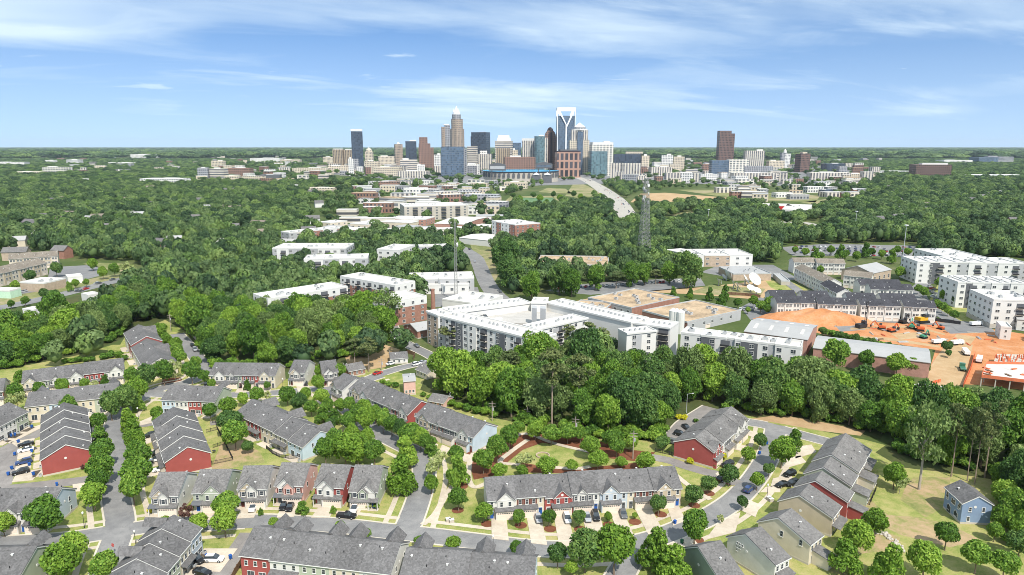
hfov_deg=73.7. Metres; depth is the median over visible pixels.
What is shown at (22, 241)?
woodland house
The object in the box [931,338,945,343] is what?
site truck
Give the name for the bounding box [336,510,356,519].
pickup truck
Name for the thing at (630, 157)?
office block
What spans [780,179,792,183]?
city building
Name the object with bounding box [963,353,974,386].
site fence
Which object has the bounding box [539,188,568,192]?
field
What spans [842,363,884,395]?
woodland tree
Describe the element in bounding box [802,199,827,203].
field
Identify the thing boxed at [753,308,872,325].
soil mound
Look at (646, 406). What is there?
woodland tree
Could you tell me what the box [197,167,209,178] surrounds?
city block
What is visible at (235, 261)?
woodland
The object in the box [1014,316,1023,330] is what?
site house
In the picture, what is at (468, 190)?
city building
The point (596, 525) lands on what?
driveway
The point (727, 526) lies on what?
driveway
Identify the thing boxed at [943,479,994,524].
detached house
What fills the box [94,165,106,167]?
city building
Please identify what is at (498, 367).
woodland tree
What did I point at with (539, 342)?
woodland tree
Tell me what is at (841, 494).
detached house
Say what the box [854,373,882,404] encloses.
woodland tree
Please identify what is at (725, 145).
tower
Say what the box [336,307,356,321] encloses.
woodland tree
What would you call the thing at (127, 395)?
street tree
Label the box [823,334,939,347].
wheel track
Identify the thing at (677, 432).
parked car
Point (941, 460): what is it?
bush
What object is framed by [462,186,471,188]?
city building
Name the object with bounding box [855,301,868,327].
drill rig
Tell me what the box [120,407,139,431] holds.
street tree
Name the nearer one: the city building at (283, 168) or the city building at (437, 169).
the city building at (437, 169)
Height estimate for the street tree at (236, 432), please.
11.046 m
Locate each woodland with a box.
[0,147,1023,158]
[0,157,1023,181]
[0,176,1023,230]
[0,219,1023,362]
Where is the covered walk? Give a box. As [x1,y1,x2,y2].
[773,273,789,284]
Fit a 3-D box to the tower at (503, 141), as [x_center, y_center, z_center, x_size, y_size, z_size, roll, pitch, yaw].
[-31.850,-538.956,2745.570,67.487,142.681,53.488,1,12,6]
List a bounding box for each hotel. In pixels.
[492,219,539,236]
[555,149,580,177]
[743,149,764,165]
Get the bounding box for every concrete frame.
[980,361,1023,391]
[994,352,1023,361]
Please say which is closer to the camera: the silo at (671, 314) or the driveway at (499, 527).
the driveway at (499, 527)
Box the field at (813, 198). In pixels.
[681,190,819,201]
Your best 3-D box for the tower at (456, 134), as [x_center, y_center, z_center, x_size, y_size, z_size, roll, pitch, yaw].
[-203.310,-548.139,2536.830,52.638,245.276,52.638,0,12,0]
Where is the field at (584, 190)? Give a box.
[565,184,598,197]
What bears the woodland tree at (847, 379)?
on the woodland floor at (692, 404)
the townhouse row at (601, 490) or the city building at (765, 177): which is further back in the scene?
the city building at (765, 177)
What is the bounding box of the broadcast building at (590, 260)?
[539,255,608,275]
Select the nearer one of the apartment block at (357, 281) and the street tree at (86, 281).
the apartment block at (357, 281)
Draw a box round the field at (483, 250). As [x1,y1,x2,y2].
[471,245,491,255]
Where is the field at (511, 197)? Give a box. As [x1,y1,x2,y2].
[506,196,558,200]
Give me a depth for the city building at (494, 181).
1802.82 m
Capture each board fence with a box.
[231,558,240,574]
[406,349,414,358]
[728,292,760,297]
[868,485,876,504]
[900,317,960,324]
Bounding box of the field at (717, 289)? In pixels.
[693,285,764,295]
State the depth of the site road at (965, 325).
390.46 m
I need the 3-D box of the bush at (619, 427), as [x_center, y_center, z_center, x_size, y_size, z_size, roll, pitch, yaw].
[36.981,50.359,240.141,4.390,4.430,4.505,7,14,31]
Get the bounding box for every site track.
[927,334,975,385]
[951,345,972,385]
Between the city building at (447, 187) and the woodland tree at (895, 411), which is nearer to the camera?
the woodland tree at (895, 411)
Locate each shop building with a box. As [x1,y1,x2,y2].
[0,287,21,298]
[19,277,65,291]
[22,306,39,316]
[81,291,97,300]
[319,220,347,225]
[350,220,373,227]
[395,216,434,225]
[477,224,491,227]
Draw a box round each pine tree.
[343,337,363,362]
[357,336,377,371]
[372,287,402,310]
[438,326,455,346]
[497,349,520,364]
[538,346,568,423]
[561,324,575,337]
[564,352,596,388]
[580,322,609,334]
[946,402,971,476]
[964,406,984,481]
[969,409,994,483]
[979,399,1010,477]
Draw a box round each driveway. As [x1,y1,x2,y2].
[5,425,39,442]
[11,438,34,447]
[12,469,41,481]
[15,460,30,469]
[17,450,31,459]
[72,482,84,491]
[140,417,151,425]
[145,437,151,443]
[147,471,159,477]
[192,548,237,571]
[199,511,213,519]
[235,388,246,392]
[237,507,256,518]
[277,506,296,517]
[296,385,309,391]
[311,505,331,517]
[440,445,449,453]
[463,453,470,461]
[491,518,508,540]
[527,517,546,544]
[555,516,571,546]
[584,511,602,530]
[611,512,633,535]
[636,509,659,533]
[668,505,683,525]
[670,537,696,553]
[705,512,739,539]
[734,445,746,450]
[742,500,759,516]
[748,430,756,437]
[761,485,779,491]
[771,476,791,486]
[780,456,805,469]
[795,445,815,457]
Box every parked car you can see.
[11,466,29,475]
[15,456,32,465]
[17,440,33,446]
[17,446,33,452]
[145,431,153,438]
[148,455,156,462]
[152,466,159,472]
[192,566,211,574]
[194,553,204,564]
[204,553,224,562]
[248,504,255,511]
[279,501,287,510]
[285,502,294,511]
[350,504,357,512]
[372,371,382,374]
[412,361,421,365]
[534,512,542,522]
[563,511,571,522]
[584,511,591,521]
[591,508,599,520]
[619,508,627,518]
[673,429,682,434]
[681,423,689,429]
[716,475,724,481]
[721,459,734,465]
[743,485,754,493]
[775,480,787,487]
[783,468,796,477]
[786,477,798,486]
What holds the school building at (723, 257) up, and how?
on the ground at (742, 323)
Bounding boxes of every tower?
[332,149,343,164]
[344,149,351,163]
[350,129,363,169]
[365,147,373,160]
[394,142,402,165]
[405,140,416,159]
[418,137,433,170]
[441,124,449,146]
[441,147,466,176]
[450,106,463,146]
[467,146,477,163]
[471,132,489,153]
[478,151,491,170]
[495,135,512,162]
[496,148,509,163]
[513,143,520,154]
[522,138,533,156]
[534,135,547,169]
[545,127,555,169]
[556,107,575,150]
[569,123,589,174]
[588,141,613,175]
[610,163,640,177]
[716,131,734,159]
[780,149,790,167]
[794,152,810,171]
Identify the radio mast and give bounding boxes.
[454,222,457,294]
[637,177,650,247]
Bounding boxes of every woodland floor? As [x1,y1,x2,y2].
[0,283,395,371]
[420,347,884,440]
[876,436,1005,478]
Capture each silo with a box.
[669,308,674,320]
[674,308,678,320]
[677,309,684,333]
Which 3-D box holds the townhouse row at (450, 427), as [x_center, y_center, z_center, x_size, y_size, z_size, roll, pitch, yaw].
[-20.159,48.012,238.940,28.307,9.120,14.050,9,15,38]
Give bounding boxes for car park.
[0,443,18,485]
[48,265,98,279]
[546,278,704,294]
[703,265,793,279]
[741,297,769,319]
[783,244,915,256]
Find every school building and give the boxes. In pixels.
[667,248,707,254]
[681,249,752,266]
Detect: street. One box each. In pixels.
[0,426,784,556]
[91,333,211,574]
[144,377,382,397]
[325,388,434,526]
[365,362,425,379]
[389,326,433,362]
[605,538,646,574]
[667,405,714,437]
[748,419,828,443]
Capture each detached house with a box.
[147,471,197,516]
[191,469,241,513]
[236,465,279,509]
[272,462,318,505]
[288,360,315,386]
[312,463,354,507]
[318,359,338,386]
[328,373,359,400]
[348,464,388,510]
[684,540,743,574]
[726,526,795,574]
[757,508,836,570]
[777,484,847,536]
[793,471,868,520]
[803,456,871,505]
[811,443,878,490]
[819,433,876,470]
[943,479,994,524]
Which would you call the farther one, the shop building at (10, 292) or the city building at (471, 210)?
the city building at (471, 210)
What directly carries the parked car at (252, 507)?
on the driveway at (243, 510)
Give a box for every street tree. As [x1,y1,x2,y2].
[0,511,15,536]
[5,382,23,396]
[5,391,25,405]
[7,300,14,308]
[9,280,19,286]
[12,369,22,382]
[20,296,29,305]
[20,493,63,530]
[23,269,36,279]
[31,381,45,390]
[38,288,48,295]
[38,539,82,574]
[49,261,62,276]
[54,378,69,388]
[58,394,77,405]
[59,530,89,565]
[65,281,73,291]
[71,279,79,288]
[77,481,107,510]
[79,378,89,385]
[82,279,88,286]
[84,453,114,476]
[84,469,109,489]
[86,258,97,270]
[87,548,118,574]
[88,438,114,456]
[89,380,98,384]
[89,412,106,428]
[91,425,111,441]
[97,266,107,279]
[98,390,121,420]
[100,374,108,383]
[108,262,119,273]
[111,385,137,407]
[117,455,152,477]
[118,469,146,505]
[119,261,135,269]
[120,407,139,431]
[121,418,141,440]
[123,366,135,380]
[123,375,148,397]
[123,440,151,459]
[124,429,145,445]
[131,393,146,411]
[135,363,158,383]
[149,406,162,416]
[151,413,160,421]
[153,359,173,385]
[155,323,167,335]
[159,331,171,343]
[168,337,182,345]
[170,342,182,352]
[170,359,181,380]
[171,349,186,361]
[178,503,192,518]
[181,360,200,384]
[189,512,208,529]
[190,356,201,367]
[197,370,209,382]
[201,402,217,421]
[207,378,215,385]
[209,505,236,537]
[210,490,240,511]
[216,410,244,426]
[217,396,237,410]
[221,419,248,450]
[237,392,247,404]
[241,440,253,453]
[243,379,250,390]
[249,386,264,399]
[258,507,263,514]
[263,381,270,389]
[264,390,271,398]
[268,517,278,524]
[278,386,296,405]
[290,391,307,407]
[295,500,309,515]
[300,387,310,398]
[303,399,318,416]
[311,375,324,388]
[312,388,329,402]
[313,437,335,462]
[314,364,320,374]
[314,404,329,423]
[321,397,333,410]
[325,417,335,427]
[326,427,341,439]
[327,408,341,423]
[329,505,336,513]
[332,431,359,463]
[334,398,343,414]
[335,363,345,375]
[339,411,355,427]
[342,397,354,409]
[344,423,358,433]
[348,442,364,463]
[349,403,362,425]
[353,432,369,447]
[355,405,374,428]
[357,399,371,406]
[360,427,374,438]
[364,438,385,464]
[370,404,381,423]
[374,407,390,432]
[382,414,397,435]
[386,454,418,495]
[390,434,418,465]
[392,418,406,433]
[397,422,416,440]
[412,427,429,450]
[419,432,429,447]
[423,474,438,493]
[424,436,439,456]
[425,456,441,474]
[426,345,457,390]
[433,450,446,469]
[445,451,470,487]
[445,535,461,546]
[447,445,463,456]
[447,486,468,510]
[472,448,494,473]
[474,502,493,521]
[486,434,508,462]
[491,235,520,265]
[491,462,507,475]
[496,253,525,290]
[500,424,518,449]
[509,539,520,552]
[512,419,524,438]
[512,509,524,526]
[515,452,535,464]
[516,465,528,474]
[520,270,539,300]
[526,420,543,439]
[535,454,558,473]
[536,194,543,199]
[541,424,561,445]
[541,509,556,526]
[546,262,568,294]
[547,542,566,568]
[558,423,576,443]
[560,268,581,296]
[564,559,578,572]
[565,459,578,470]
[566,527,604,572]
[572,509,585,527]
[575,426,587,442]
[579,435,600,452]
[586,265,604,289]
[588,449,609,469]
[595,523,636,574]
[601,429,617,446]
[604,511,612,520]
[608,271,625,287]
[608,438,625,457]
[614,456,627,467]
[622,260,639,286]
[623,434,638,450]
[633,526,668,574]
[635,451,655,467]
[638,262,651,284]
[650,269,663,283]
[650,494,666,515]
[655,435,670,447]
[656,543,692,574]
[661,260,678,283]
[670,286,676,295]
[678,250,703,287]
[682,508,708,543]
[684,484,703,506]
[700,475,717,493]
[705,287,713,300]
[715,293,725,305]
[717,514,723,521]
[718,464,739,486]
[721,284,729,300]
[733,298,742,308]
[737,495,748,510]
[741,446,755,464]
[748,295,757,304]
[749,471,764,490]
[753,433,767,449]
[755,300,765,312]
[762,304,771,313]
[763,462,774,477]
[764,296,772,304]
[768,435,795,467]
[789,428,802,451]
[792,246,798,251]
[801,248,809,254]
[810,246,820,257]
[817,265,823,272]
[822,338,851,366]
[827,245,835,255]
[827,537,863,574]
[834,244,845,258]
[841,519,875,551]
[852,251,860,259]
[858,349,874,364]
[861,242,871,257]
[861,507,889,535]
[866,542,906,574]
[878,249,886,259]
[883,461,907,489]
[885,352,910,373]
[886,248,896,262]
[894,245,901,252]
[894,477,909,493]
[895,266,906,279]
[902,247,912,254]
[904,399,956,489]
[905,539,942,574]
[908,357,917,368]
[914,284,922,290]
[918,286,928,297]
[934,521,960,550]
[937,302,947,312]
[939,290,944,298]
[941,340,953,349]
[944,306,952,313]
[945,350,951,355]
[949,310,959,317]
[960,539,994,573]
[986,521,1004,541]
[988,462,1004,481]
[989,549,1022,574]
[990,478,1016,500]
[990,504,1013,526]
[998,486,1023,513]
[1005,529,1023,556]
[1007,508,1023,530]
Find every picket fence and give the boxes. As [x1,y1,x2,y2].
[211,426,232,464]
[266,445,296,458]
[655,448,673,455]
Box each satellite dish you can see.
[725,269,731,280]
[744,275,749,284]
[747,284,753,291]
[749,273,760,285]
[753,287,760,293]
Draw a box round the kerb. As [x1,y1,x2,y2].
[2,325,827,574]
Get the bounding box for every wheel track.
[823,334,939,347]
[850,326,944,334]
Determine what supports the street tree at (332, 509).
on the lawn at (886, 498)
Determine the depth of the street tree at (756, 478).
200.56 m
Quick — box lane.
[771,272,801,292]
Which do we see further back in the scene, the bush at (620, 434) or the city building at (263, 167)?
the city building at (263, 167)
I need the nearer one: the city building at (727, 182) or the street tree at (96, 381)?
the street tree at (96, 381)
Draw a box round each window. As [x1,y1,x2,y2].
[152,499,158,503]
[159,499,166,504]
[170,498,176,502]
[240,492,246,496]
[248,492,254,496]
[258,491,264,495]
[277,488,283,492]
[285,489,291,493]
[295,488,301,492]
[351,493,357,497]
[359,493,365,498]
[517,499,523,504]
[524,499,529,504]
[530,498,536,503]
[580,496,585,500]
[586,495,592,499]
[634,492,640,496]
[647,491,653,495]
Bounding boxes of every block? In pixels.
[0,162,29,164]
[17,171,45,172]
[42,166,72,171]
[66,159,82,162]
[130,154,157,157]
[140,178,190,181]
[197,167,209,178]
[209,167,228,178]
[211,160,225,166]
[225,175,240,179]
[226,167,253,175]
[241,175,265,179]
[250,158,282,161]
[253,282,347,306]
[260,174,281,178]
[272,243,353,263]
[280,159,301,161]
[281,226,340,238]
[292,167,331,172]
[304,253,368,269]
[307,187,335,191]
[323,156,332,163]
[328,165,348,172]
[340,272,414,295]
[348,157,353,175]
[365,160,379,173]
[372,290,426,325]
[374,166,401,175]
[377,244,414,260]
[378,155,394,165]
[379,181,399,185]
[398,170,429,177]
[400,158,417,169]
[400,202,467,219]
[403,187,427,195]
[417,164,424,170]
[418,244,445,249]
[426,297,678,359]
[434,153,440,165]
[437,183,459,184]
[464,193,499,200]
[467,163,479,174]
[471,182,488,188]
[503,155,534,169]
[504,181,527,188]
[512,148,517,155]
[613,152,642,162]
[640,154,649,168]
[648,166,671,175]
[661,154,672,166]
[666,172,698,181]
[673,155,684,170]
[680,326,802,363]
[699,173,718,180]
[702,163,708,170]
[709,159,772,175]
[729,172,776,181]
[766,160,784,167]
[802,186,823,192]
[806,172,850,180]
[818,189,832,194]
[821,163,844,171]
[841,178,860,183]
[851,173,874,176]
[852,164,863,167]
[899,256,1023,283]
[909,163,951,175]
[914,248,984,256]
[935,160,972,161]
[937,275,1023,307]
[965,174,1016,175]
[966,289,1023,328]
[969,156,1013,161]
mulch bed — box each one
[161,377,181,383]
[457,480,467,488]
[467,432,541,479]
[521,462,644,472]
[528,435,654,460]
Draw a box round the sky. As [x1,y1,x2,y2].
[0,0,1023,146]
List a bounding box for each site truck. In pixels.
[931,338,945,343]
[950,339,963,345]
[959,362,966,371]
[961,347,970,355]
[969,321,982,325]
[975,355,982,362]
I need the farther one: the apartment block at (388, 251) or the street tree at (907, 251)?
the street tree at (907, 251)
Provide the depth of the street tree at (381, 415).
240.51 m
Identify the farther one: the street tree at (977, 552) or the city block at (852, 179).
the city block at (852, 179)
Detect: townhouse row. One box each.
[0,258,47,286]
[0,378,10,405]
[0,402,34,445]
[0,485,77,534]
[0,529,52,574]
[8,250,59,267]
[21,358,124,396]
[24,377,121,423]
[32,402,94,477]
[109,515,206,574]
[120,324,177,378]
[150,407,211,471]
[160,380,231,418]
[208,362,285,388]
[237,396,333,461]
[238,513,409,574]
[348,377,426,422]
[399,531,538,574]
[414,402,497,452]
[483,465,682,519]
[673,406,749,468]
[764,290,796,297]
[770,296,816,312]
[788,257,815,273]
[794,264,841,290]
[796,290,829,297]
[814,258,845,274]
[815,297,857,315]
[820,279,850,297]
[841,292,875,298]
[843,270,873,288]
[853,279,900,292]
[856,298,901,320]
[864,283,913,294]
[875,293,916,300]
[900,299,936,322]
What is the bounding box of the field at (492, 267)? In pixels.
[470,255,498,279]
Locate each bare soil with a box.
[345,345,399,369]
[752,415,864,435]
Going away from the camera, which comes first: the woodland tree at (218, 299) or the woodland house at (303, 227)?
the woodland tree at (218, 299)
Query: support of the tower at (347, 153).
on the ground at (742, 323)
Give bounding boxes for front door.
[538,506,542,513]
[628,500,632,507]
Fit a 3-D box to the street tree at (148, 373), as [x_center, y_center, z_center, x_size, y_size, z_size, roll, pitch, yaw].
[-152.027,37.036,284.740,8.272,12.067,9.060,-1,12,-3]
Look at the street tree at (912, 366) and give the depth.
301.91 m
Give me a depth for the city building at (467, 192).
1350.37 m
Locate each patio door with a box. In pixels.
[31,414,37,419]
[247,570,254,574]
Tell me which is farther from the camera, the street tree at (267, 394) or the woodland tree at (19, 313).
the woodland tree at (19, 313)
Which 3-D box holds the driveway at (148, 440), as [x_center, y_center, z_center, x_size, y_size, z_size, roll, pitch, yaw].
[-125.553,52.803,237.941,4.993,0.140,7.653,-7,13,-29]
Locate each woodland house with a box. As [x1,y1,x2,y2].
[0,247,30,260]
[8,236,28,246]
[50,245,73,258]
[300,226,315,228]
[305,215,319,223]
[314,200,323,207]
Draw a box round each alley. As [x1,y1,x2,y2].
[0,429,39,462]
[0,472,113,487]
[120,423,152,426]
[210,533,249,574]
[652,454,742,485]
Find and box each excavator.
[870,321,885,329]
[887,323,899,332]
[898,314,909,323]
[907,321,924,331]
[908,318,914,328]
[914,314,936,323]
[919,329,929,338]
[932,322,944,329]
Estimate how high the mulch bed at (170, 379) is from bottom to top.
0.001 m
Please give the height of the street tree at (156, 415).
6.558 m
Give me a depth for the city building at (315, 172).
2159.77 m
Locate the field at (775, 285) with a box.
[766,281,809,292]
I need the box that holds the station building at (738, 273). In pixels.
[718,266,770,280]
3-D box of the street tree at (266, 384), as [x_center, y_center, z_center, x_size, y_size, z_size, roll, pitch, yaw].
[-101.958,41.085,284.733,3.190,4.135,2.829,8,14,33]
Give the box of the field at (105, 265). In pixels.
[86,263,129,271]
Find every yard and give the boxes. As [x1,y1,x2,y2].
[435,287,478,306]
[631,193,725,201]
[943,321,994,333]
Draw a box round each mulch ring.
[452,507,463,512]
[481,520,490,526]
[515,522,526,528]
[544,525,555,531]
[629,518,640,524]
[655,511,666,516]
[688,502,699,507]
[695,538,703,542]
[703,490,714,495]
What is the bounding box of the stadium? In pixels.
[483,162,558,182]
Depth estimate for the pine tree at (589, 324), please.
322.51 m
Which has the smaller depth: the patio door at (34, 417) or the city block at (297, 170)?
the patio door at (34, 417)
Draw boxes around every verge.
[0,273,119,304]
[578,280,774,300]
[930,285,973,321]
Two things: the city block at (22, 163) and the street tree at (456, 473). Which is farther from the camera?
the city block at (22, 163)
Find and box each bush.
[0,359,11,368]
[11,359,23,366]
[30,354,40,361]
[62,348,71,354]
[73,356,81,360]
[99,353,107,358]
[104,335,112,342]
[106,350,114,356]
[113,329,123,336]
[114,351,123,357]
[226,356,237,361]
[243,359,252,362]
[314,350,322,357]
[335,350,342,357]
[342,351,348,356]
[385,381,392,385]
[447,399,456,405]
[454,402,462,408]
[463,403,472,410]
[472,405,479,413]
[480,406,490,414]
[484,401,495,410]
[488,395,497,402]
[489,411,498,416]
[495,405,503,410]
[518,411,529,423]
[524,417,532,424]
[536,416,546,424]
[538,415,549,422]
[541,409,553,420]
[558,421,568,426]
[585,426,591,435]
[589,423,600,434]
[593,429,603,437]
[612,425,623,431]
[615,430,625,438]
[623,428,630,435]
[627,425,640,431]
[640,431,649,439]
[646,425,659,432]
[648,430,662,439]
[653,423,665,428]
[659,429,666,435]
[687,457,693,463]
[721,401,733,407]
[741,403,748,410]
[746,403,757,411]
[763,405,778,413]
[776,408,787,416]
[799,406,811,416]
[818,327,827,335]
[824,414,832,421]
[830,330,835,336]
[833,413,843,422]
[835,331,844,337]
[851,333,859,339]
[853,422,865,429]
[891,441,901,448]
[894,438,904,443]
[897,445,905,453]
[903,443,914,455]
[910,448,924,458]
[931,457,943,463]
[955,454,972,466]
[967,462,977,470]
[986,463,993,472]
[1000,532,1011,542]
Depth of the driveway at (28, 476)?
210.81 m
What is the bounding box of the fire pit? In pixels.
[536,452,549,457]
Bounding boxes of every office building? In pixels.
[409,271,473,290]
[425,283,468,293]
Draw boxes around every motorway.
[577,177,628,217]
[589,179,634,214]
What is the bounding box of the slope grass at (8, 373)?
[0,345,126,379]
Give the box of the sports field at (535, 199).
[522,198,552,202]
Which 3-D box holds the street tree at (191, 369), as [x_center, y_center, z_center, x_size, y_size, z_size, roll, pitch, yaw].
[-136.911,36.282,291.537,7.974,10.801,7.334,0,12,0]
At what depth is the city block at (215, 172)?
2016.89 m
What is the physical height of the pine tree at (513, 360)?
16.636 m
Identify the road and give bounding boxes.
[0,278,119,309]
[463,246,509,298]
[874,321,1021,330]
[912,283,975,331]
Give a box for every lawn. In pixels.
[0,320,1023,574]
[212,440,264,468]
[528,445,588,466]
[858,530,899,553]
[863,499,979,546]
[901,477,949,516]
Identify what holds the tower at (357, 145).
on the ground at (742, 323)
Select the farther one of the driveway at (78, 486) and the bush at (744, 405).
the bush at (744, 405)
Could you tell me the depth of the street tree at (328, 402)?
255.75 m
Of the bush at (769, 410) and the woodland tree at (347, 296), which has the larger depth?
the woodland tree at (347, 296)
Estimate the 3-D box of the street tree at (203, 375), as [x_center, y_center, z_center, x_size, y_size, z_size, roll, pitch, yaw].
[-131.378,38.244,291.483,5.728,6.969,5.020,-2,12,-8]
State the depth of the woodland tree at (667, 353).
291.09 m
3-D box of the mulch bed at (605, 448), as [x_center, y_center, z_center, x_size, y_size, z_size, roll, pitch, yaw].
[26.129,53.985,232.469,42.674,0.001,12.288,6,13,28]
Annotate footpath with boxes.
[54,333,796,574]
[420,433,711,524]
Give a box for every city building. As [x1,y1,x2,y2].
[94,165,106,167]
[259,166,268,171]
[260,178,274,180]
[263,171,272,173]
[273,172,285,177]
[277,167,289,170]
[297,175,308,179]
[310,170,320,175]
[318,174,328,179]
[336,209,358,215]
[339,170,346,174]
[339,216,367,222]
[349,227,365,230]
[351,192,378,200]
[352,185,372,188]
[357,166,363,172]
[358,198,373,203]
[360,217,395,221]
[363,202,393,212]
[363,206,382,213]
[364,167,370,174]
[364,188,380,196]
[379,196,405,201]
[380,185,397,191]
[381,220,418,227]
[384,200,406,208]
[390,192,411,196]
[395,166,407,170]
[395,185,410,190]
[396,224,421,227]
[402,196,428,202]
[415,199,435,201]
[415,201,440,202]
[417,193,435,198]
[418,180,433,184]
[419,185,436,188]
[422,227,461,234]
[428,188,443,191]
[433,191,452,193]
[434,166,440,172]
[438,193,463,201]
[442,185,452,190]
[458,191,480,193]
[460,189,477,190]
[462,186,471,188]
[467,165,476,174]
[468,180,484,182]
[468,206,478,214]
[476,214,502,220]
[478,187,489,193]
[484,204,498,213]
[485,180,497,184]
[486,196,501,200]
[486,200,508,208]
[494,186,505,190]
[615,172,623,179]
[622,174,638,181]
[636,176,644,181]
[652,162,660,166]
[654,176,662,181]
[668,178,681,183]
[669,164,679,170]
[681,173,692,181]
[686,169,697,172]
[714,187,731,192]
[717,172,727,177]
[717,179,733,183]
[722,181,735,184]
[729,184,739,189]
[729,191,740,197]
[731,176,747,180]
[735,179,753,183]
[736,186,758,190]
[738,188,750,190]
[741,191,765,197]
[749,186,759,190]
[752,193,768,201]
[757,188,768,192]
[759,175,771,180]
[768,170,780,178]
[771,192,792,197]
[778,173,787,180]
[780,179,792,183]
[786,194,809,198]
[789,190,802,193]
[791,184,800,189]
[793,178,806,182]
[813,181,830,185]
[818,191,840,196]
[823,186,836,189]
[828,176,841,180]
[836,166,847,171]
[841,174,850,178]
[841,191,859,196]
[842,163,852,167]
[851,167,863,172]
[859,171,873,179]
[868,167,879,172]
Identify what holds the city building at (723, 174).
on the ground at (742, 323)
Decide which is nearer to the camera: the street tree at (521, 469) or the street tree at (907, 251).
the street tree at (521, 469)
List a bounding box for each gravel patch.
[836,325,864,331]
[892,332,928,338]
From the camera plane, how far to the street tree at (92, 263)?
555.36 m
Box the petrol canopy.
[65,273,82,282]
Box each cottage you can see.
[343,361,365,375]
[389,351,407,364]
[402,373,415,394]
[403,321,426,338]
[415,363,435,379]
[427,392,453,406]
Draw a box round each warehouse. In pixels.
[442,291,502,306]
[459,233,495,246]
[578,299,612,308]
[588,288,678,314]
[642,299,740,327]
[744,318,817,355]
[763,203,791,209]
[783,204,811,210]
[813,335,930,377]
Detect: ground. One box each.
[0,147,1023,444]
[334,163,851,185]
[378,201,484,203]
[816,321,1023,389]
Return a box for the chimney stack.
[431,289,435,309]
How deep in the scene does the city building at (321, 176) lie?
1902.94 m
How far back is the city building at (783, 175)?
1972.94 m
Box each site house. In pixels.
[995,321,1011,339]
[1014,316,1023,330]
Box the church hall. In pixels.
[841,262,891,279]
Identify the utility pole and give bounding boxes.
[630,431,637,458]
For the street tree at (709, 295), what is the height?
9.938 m
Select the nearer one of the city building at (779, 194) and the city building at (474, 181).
the city building at (779, 194)
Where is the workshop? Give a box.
[434,216,487,226]
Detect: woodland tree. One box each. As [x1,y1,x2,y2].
[0,308,22,334]
[0,327,28,343]
[0,339,15,361]
[10,310,23,322]
[10,337,37,363]
[20,310,38,322]
[23,318,43,333]
[28,332,53,359]
[33,314,48,326]
[35,291,69,315]
[35,325,55,337]
[48,307,79,341]
[49,305,66,315]
[51,328,74,348]
[67,302,80,308]
[75,301,104,319]
[87,309,107,334]
[95,300,112,309]
[97,303,110,333]
[98,295,116,305]
[99,294,118,301]
[100,309,120,332]
[111,303,131,331]
[112,285,126,295]
[114,290,127,300]
[116,295,137,316]
[126,275,146,289]
[126,289,142,318]
[127,282,144,292]
[138,284,159,317]
[155,275,178,290]
[158,285,168,297]
[168,298,186,326]
[175,306,189,333]
[181,296,210,337]
[183,286,200,300]
[194,295,212,310]
[195,326,214,347]
[196,316,216,331]
[199,334,226,359]
[205,322,216,329]
[208,289,225,299]
[210,302,228,311]
[210,311,222,321]
[211,295,233,308]
[214,318,234,352]
[217,306,240,326]
[225,329,242,358]
[232,311,250,330]
[233,293,247,305]
[236,314,269,362]
[237,298,259,311]
[245,304,267,317]
[254,294,270,308]
[256,311,271,325]
[257,340,277,362]
[262,332,273,344]
[265,303,278,310]
[265,318,287,345]
[266,311,278,317]
[269,303,288,313]
[271,299,282,304]
[274,310,294,333]
[274,335,298,362]
[280,306,301,327]
[284,291,311,307]
[287,328,307,350]
[291,297,315,311]
[293,306,321,345]
[310,298,330,311]
[311,294,322,302]
[317,307,334,328]
[320,321,335,336]
[330,313,347,329]
[331,301,344,313]
[332,330,344,348]
[334,294,349,308]
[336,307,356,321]
[338,296,349,301]
[339,319,355,345]
[343,290,372,320]
[348,326,361,343]
[355,311,380,327]
[356,302,378,319]
[361,290,375,302]
[362,322,380,334]
[371,305,398,341]
[439,349,476,398]
[467,370,496,406]
[470,349,485,370]
[473,365,488,394]
[481,344,511,365]
[486,361,516,396]
[494,365,526,416]
[513,345,528,356]
[515,354,529,364]
[516,360,535,372]
[516,371,530,407]
[521,366,534,375]
[521,376,551,416]
[522,330,556,362]
[530,354,549,368]
[531,369,557,408]
[548,384,574,421]
[550,340,559,361]
[554,355,578,385]
[558,337,573,355]
[562,382,577,408]
[568,326,602,365]
[572,387,596,425]
[577,375,598,398]
[582,361,599,382]
[593,351,609,373]
[594,375,613,398]
[594,393,620,430]
[595,358,625,385]
[597,340,609,353]
[604,348,634,372]
[604,370,640,424]
[623,348,646,356]
[624,368,642,380]
[627,350,642,369]
[628,388,659,430]
[629,371,647,381]
[634,371,664,401]
[635,352,665,375]
[649,400,673,424]
[654,344,674,361]
[658,374,668,399]
[660,381,681,416]
[662,361,676,374]
[664,371,682,393]
[670,345,705,378]
[679,363,702,401]
[695,343,718,390]
[701,361,727,400]
[716,344,752,380]
[722,371,748,407]
[746,358,768,389]
[748,382,778,415]
[753,357,791,406]
[758,355,775,361]
[778,377,808,415]
[785,356,802,373]
[786,354,827,390]
[803,372,836,422]
[806,356,837,379]
[825,369,858,390]
[825,377,849,415]
[833,387,866,424]
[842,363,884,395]
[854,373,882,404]
[854,400,885,431]
[879,385,909,424]
[883,395,916,438]
[884,373,914,397]
[903,408,939,448]
[912,377,954,418]
[932,411,966,443]
[937,430,971,466]
[943,382,981,417]
[963,426,1005,467]
[964,386,985,401]
[979,386,1014,406]
[980,401,1002,413]
[997,407,1023,458]
[998,448,1023,489]
[1007,392,1023,413]
[1008,443,1023,456]

